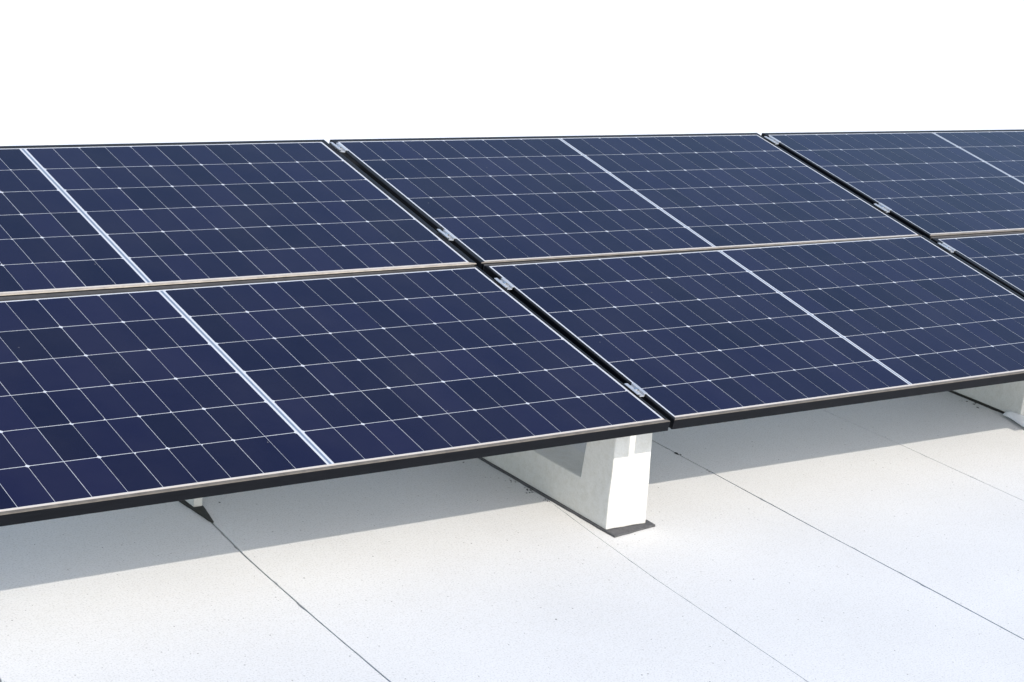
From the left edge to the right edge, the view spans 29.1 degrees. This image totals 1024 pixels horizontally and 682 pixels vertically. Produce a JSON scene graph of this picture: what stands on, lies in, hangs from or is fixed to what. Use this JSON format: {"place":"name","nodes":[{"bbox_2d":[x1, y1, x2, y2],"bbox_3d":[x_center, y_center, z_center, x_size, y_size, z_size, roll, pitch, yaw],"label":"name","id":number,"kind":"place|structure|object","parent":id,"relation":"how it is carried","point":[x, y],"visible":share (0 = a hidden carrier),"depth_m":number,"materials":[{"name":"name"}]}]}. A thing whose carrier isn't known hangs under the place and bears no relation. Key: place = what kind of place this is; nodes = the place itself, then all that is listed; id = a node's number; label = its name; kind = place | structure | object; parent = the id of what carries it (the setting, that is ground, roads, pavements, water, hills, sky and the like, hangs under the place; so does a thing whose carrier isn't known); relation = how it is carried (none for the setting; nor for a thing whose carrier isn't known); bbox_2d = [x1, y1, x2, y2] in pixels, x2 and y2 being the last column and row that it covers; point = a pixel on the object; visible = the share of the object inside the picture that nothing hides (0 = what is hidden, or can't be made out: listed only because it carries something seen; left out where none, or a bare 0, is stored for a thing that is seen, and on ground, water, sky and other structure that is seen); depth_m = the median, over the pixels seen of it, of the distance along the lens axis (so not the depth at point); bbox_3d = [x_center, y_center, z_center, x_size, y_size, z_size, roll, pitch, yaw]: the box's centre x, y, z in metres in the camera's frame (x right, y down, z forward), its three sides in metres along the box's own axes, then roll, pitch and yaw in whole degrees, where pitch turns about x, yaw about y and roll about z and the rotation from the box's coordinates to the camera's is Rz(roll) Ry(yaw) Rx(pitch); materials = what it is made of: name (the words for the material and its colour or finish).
{"place":"outdoors","nodes":[
{"label":"outdoors","id":0,"kind":"place"},
{"bbox_2d":[0,391,1023,681],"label":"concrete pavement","id":1,"kind":"structure","parent":0,"point":[878,541],"depth_m":6.03,"materials":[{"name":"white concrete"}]},
{"bbox_2d":[180,500,213,522],"bbox_3d":[-1.086,0.480,6.355,0.052,0.007,0.572,-5,20,-36],"label":"rubber pad","id":2,"kind":"object","parent":1,"relation":"on","point":[201,511],"visible":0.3,"depth_m":6.20,"materials":[{"name":"black rubber"}]},
{"bbox_2d":[185,498,201,506],"bbox_3d":[-1.080,0.163,6.309,0.030,0.626,0.425,-5,20,-36],"label":"narrow support","id":3,"kind":"object","parent":2,"relation":"on","point":[196,502],"visible":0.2,"depth_m":6.23,"materials":[{"name":"white paint"}]},
{"bbox_2d":[478,457,655,537],"bbox_3d":[-0.162,0.344,7.205,0.202,0.008,1.965,-5,20,-36],"label":"rubber pad","id":4,"kind":"object","parent":1,"relation":"on","point":[620,531],"visible":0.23,"depth_m":6.53,"materials":[{"name":"black rubber"}]},
{"bbox_2d":[482,433,651,528],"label":"support block","id":5,"kind":"structure","parent":4,"relation":"on","point":[603,484],"depth_m":6.49,"materials":[{"name":"white paint"}]},
{"bbox_3d":[-0.132,-0.227,7.061,0.085,0.398,1.845,-5,20,-36],"label":"mounting rail","id":6,"kind":"object","parent":5,"relation":"on","visible":0},
{"bbox_2d":[0,139,476,296],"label":"solar panel","id":7,"kind":"object","parent":6,"relation":"on","point":[82,217],"visible":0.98,"depth_m":6.85,"materials":[{"name":"glass"}]},
{"bbox_2d":[330,142,347,152],"bbox_3d":[-0.686,-0.735,7.729,0.044,0.063,0.072,2,26,-39],"label":"panel clamp","id":8,"kind":"object","parent":7,"relation":"attached to","point":[339,147],"visible":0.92,"depth_m":7.71,"materials":[{"name":"metal"}]},
{"bbox_2d":[0,266,669,526],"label":"solar panel","id":9,"kind":"object","parent":6,"relation":"on","point":[113,400],"visible":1,"depth_m":5.88,"materials":[{"name":"glass"}]},
{"bbox_2d":[0,265,473,299],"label":"seam gasket","id":10,"kind":"object","parent":9,"relation":"attached to","point":[65,293],"visible":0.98,"depth_m":6.29,"materials":[{"name":"black rubber"}]},
{"bbox_2d":[437,229,456,240],"bbox_3d":[-0.247,-0.362,7.169,0.044,0.063,0.072,3,26,-40],"label":"panel clamp","id":11,"kind":"object","parent":6,"relation":"attached to","point":[446,234],"visible":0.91,"depth_m":7.15,"materials":[{"name":"metal"}]},
{"bbox_2d":[494,278,514,289],"bbox_3d":[-0.033,-0.177,6.908,0.044,0.063,0.072,-3,29,-37],"label":"panel clamp","id":12,"kind":"object","parent":6,"relation":"attached to","point":[505,283],"visible":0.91,"depth_m":6.89,"materials":[{"name":"metal"}]},
{"bbox_2d":[329,133,920,270],"bbox_3d":[0.509,-0.606,8.097,2.294,0.040,1.119,-5,31,-36],"label":"solar panel","id":13,"kind":"object","parent":6,"relation":"on","point":[487,200],"visible":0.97,"depth_m":7.99,"materials":[{"name":"glass"}]},
{"bbox_2d":[625,383,647,396],"bbox_3d":[0.392,0.181,6.384,0.044,0.063,0.072,-3,29,-37],"label":"panel clamp","id":14,"kind":"object","parent":6,"relation":"attached to","point":[637,390],"visible":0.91,"depth_m":6.37,"materials":[{"name":"metal"}]},
{"bbox_2d":[483,235,1023,428],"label":"solar panel","id":15,"kind":"object","parent":6,"relation":"on","point":[692,338],"visible":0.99,"depth_m":7.14,"materials":[{"name":"glass"}]},
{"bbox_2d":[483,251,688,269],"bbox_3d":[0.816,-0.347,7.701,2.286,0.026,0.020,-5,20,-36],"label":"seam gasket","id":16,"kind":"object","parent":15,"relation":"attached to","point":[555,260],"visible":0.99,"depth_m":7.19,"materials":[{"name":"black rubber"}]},
{"bbox_2d":[949,391,1004,413],"bbox_3d":[1.752,0.106,8.809,0.198,0.008,1.626,-5,20,-36],"label":"rubber pad","id":17,"kind":"object","parent":1,"relation":"on","point":[980,403],"visible":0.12,"depth_m":8.37,"materials":[{"name":"black rubber"}]},
{"bbox_2d":[953,381,1023,415],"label":"support block","id":18,"kind":"structure","parent":17,"relation":"on","point":[1004,397],"depth_m":8.27,"materials":[{"name":"white paint"}]},
{"bbox_3d":[1.789,-0.371,8.388,0.100,0.442,2.070,-5,20,-36],"label":"mounting rail","id":19,"kind":"object","parent":18,"relation":"on","visible":0},
{"bbox_2d":[764,136,780,143],"bbox_3d":[1.193,-0.902,9.099,0.044,0.063,0.072,-8,33,-35],"label":"panel clamp","id":20,"kind":"object","parent":19,"relation":"attached to","point":[773,140],"visible":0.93,"depth_m":9.08,"materials":[{"name":"metal"}]},
{"bbox_2d":[874,203,891,212],"bbox_3d":[1.603,-0.555,8.577,0.044,0.063,0.072,-10,33,-34],"label":"panel clamp","id":21,"kind":"object","parent":19,"relation":"attached to","point":[883,207],"visible":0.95,"depth_m":8.56,"materials":[{"name":"metal"}]},
{"bbox_2d":[761,129,1023,238],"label":"solar panel","id":22,"kind":"object","parent":19,"relation":"on","point":[929,184],"visible":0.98,"depth_m":9.13,"materials":[{"name":"glass"}]},
{"bbox_2d":[938,243,955,252],"bbox_3d":[1.817,-0.369,8.297,0.044,0.063,0.072,-1,28,-38],"label":"panel clamp","id":23,"kind":"object","parent":19,"relation":"attached to","point":[948,247],"visible":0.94,"depth_m":8.28,"materials":[{"name":"metal"}]},
{"bbox_2d":[931,232,1023,296],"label":"solar panel","id":24,"kind":"object","parent":19,"relation":"on","point":[999,258],"visible":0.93,"depth_m":8.35,"materials":[{"name":"glass"}]},
{"bbox_2d":[930,231,1023,239],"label":"seam gasket","id":25,"kind":"object","parent":24,"relation":"attached to","point":[974,234],"visible":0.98,"depth_m":8.53,"materials":[{"name":"black rubber"}]},
{"bbox_2d":[1003,411,1023,426],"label":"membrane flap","id":26,"kind":"object","parent":1,"relation":"on","point":[1017,418],"visible":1,"depth_m":8.16,"materials":[{"name":"white plastic"}]},
{"bbox_2d":[0,0,1023,145],"bbox_3d":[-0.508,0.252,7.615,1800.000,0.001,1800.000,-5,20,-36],"label":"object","id":27,"kind":"object","parent":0,"point":[73,72],"depth_m":16.64,"materials":[{"name":"white"}]}
]}

